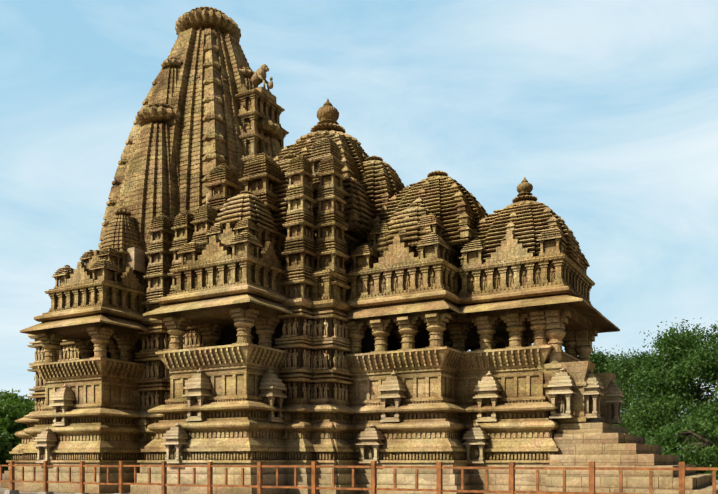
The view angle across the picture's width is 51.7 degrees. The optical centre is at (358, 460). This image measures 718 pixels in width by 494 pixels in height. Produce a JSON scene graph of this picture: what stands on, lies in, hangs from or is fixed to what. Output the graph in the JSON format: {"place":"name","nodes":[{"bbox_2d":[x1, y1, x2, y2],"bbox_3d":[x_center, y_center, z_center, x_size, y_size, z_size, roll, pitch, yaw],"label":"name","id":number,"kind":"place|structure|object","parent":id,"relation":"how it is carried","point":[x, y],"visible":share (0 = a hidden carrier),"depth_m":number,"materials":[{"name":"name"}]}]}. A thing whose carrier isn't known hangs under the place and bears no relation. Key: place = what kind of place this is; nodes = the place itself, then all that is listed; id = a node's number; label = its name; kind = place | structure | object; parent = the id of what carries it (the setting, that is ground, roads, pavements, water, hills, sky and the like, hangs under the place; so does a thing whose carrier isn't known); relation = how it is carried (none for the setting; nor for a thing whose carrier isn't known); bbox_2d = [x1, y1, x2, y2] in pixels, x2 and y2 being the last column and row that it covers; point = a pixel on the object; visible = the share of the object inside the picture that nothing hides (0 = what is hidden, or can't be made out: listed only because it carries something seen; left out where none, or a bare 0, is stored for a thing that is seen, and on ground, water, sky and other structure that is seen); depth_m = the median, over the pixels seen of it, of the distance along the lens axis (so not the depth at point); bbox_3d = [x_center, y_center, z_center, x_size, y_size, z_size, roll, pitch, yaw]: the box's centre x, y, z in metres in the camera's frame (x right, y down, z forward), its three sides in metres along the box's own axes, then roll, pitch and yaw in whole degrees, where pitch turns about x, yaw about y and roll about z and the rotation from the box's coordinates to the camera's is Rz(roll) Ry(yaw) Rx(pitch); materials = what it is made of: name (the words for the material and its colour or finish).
{"place":"outdoors","nodes":[
{"label":"outdoors","id":0,"kind":"place"},
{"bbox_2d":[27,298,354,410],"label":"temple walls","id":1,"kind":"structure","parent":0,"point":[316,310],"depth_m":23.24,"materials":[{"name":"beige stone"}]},
{"bbox_2d":[33,182,348,410],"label":"statues","id":2,"kind":"object","parent":1,"relation":"attached to","point":[39,356],"visible":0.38,"depth_m":23.57,"materials":[{"name":"beige stone"}]},
{"bbox_2d":[37,317,345,406],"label":"statues","id":3,"kind":"object","parent":1,"relation":"in","point":[298,384],"visible":0.19,"depth_m":23.35,"materials":[{"name":"beige stone"}]},
{"bbox_2d":[0,466,717,493],"bbox_3d":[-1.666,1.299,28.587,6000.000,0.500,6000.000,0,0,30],"label":"ground","id":4,"kind":"structure","parent":0,"point":[2,490],"depth_m":24.61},
{"bbox_2d":[0,399,27,472],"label":"tree","id":5,"kind":"object","parent":4,"relation":"on","point":[9,415],"depth_m":64.42,"materials":[{"name":"green plant"}]},
{"bbox_2d":[0,388,34,436],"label":"tree","id":6,"kind":"object","parent":4,"relation":"on","point":[23,404],"visible":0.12,"depth_m":71.47,"materials":[{"name":"green plant"}]},
{"bbox_2d":[4,490,128,493],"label":"fence bases","id":7,"kind":"object","parent":4,"relation":"on","point":[11,492],"visible":0.7,"depth_m":22.29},
{"bbox_2d":[0,462,549,493],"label":"temple base","id":8,"kind":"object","parent":4,"relation":"on","point":[498,479],"depth_m":22.19,"materials":[{"name":"beige stone"}]},
{"bbox_2d":[6,282,619,462],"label":"temple wall","id":9,"kind":"structure","parent":8,"relation":"on","point":[438,409],"depth_m":22.72,"materials":[{"name":"beige stone"}]},
{"bbox_2d":[79,323,428,363],"bbox_3d":[-1.722,-3.451,28.619,18.870,3.000,13.440,0,0,30],"label":"temple interior","id":10,"kind":"object","parent":9,"relation":"in","point":[229,337],"depth_m":24.82,"materials":[{"name":"brown stone"}]},
{"bbox_2d":[44,64,594,317],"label":"temple roofs","id":11,"kind":"structure","parent":9,"relation":"on","point":[436,229],"depth_m":23.91,"materials":[{"name":"beige stone"}]},
{"bbox_2d":[98,7,283,294],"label":"temple tower","id":12,"kind":"structure","parent":11,"relation":"on","point":[182,141],"depth_m":28.38,"materials":[{"name":"stone"}]},
{"bbox_2d":[21,301,618,347],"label":"eaves","id":13,"kind":"object","parent":11,"relation":"attached to","point":[584,316],"visible":0.31,"depth_m":23.59,"materials":[{"name":"beige stone"}]},
{"bbox_2d":[33,192,624,462],"bbox_3d":[-1.078,-4.791,25.024,17.526,9.720,9.667,0,0,30],"label":"shrine","id":14,"kind":"object","parent":9,"relation":"attached to","point":[392,389],"visible":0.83,"depth_m":22.50,"materials":[{"name":"beige stone"}]},
{"bbox_2d":[0,461,717,493],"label":"fence","id":15,"kind":"object","parent":4,"relation":"on","point":[439,467],"visible":1,"depth_m":17.19,"materials":[{"name":"paint"}]},
{"bbox_2d":[590,345,639,433],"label":"tree","id":16,"kind":"object","parent":4,"relation":"on","point":[596,358],"depth_m":68.98,"materials":[{"name":"green plant"}]},
{"bbox_2d":[543,416,717,493],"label":"stairs","id":17,"kind":"structure","parent":4,"relation":"on","point":[600,442],"depth_m":20.70,"materials":[{"name":"stone"}]},
{"bbox_2d":[597,317,717,462],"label":"tree","id":18,"kind":"object","parent":4,"relation":"on","point":[689,358],"depth_m":52.89,"materials":[{"name":"green plant"}]},
{"bbox_2d":[646,397,717,479],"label":"tree","id":19,"kind":"object","parent":4,"relation":"on","point":[698,457],"depth_m":42.99,"materials":[{"name":"green plant"}]},
{"bbox_2d":[0,0,717,452],"label":"sky","id":20,"kind":"structure","parent":0,"point":[608,109],"materials":[{"name":"blue"}]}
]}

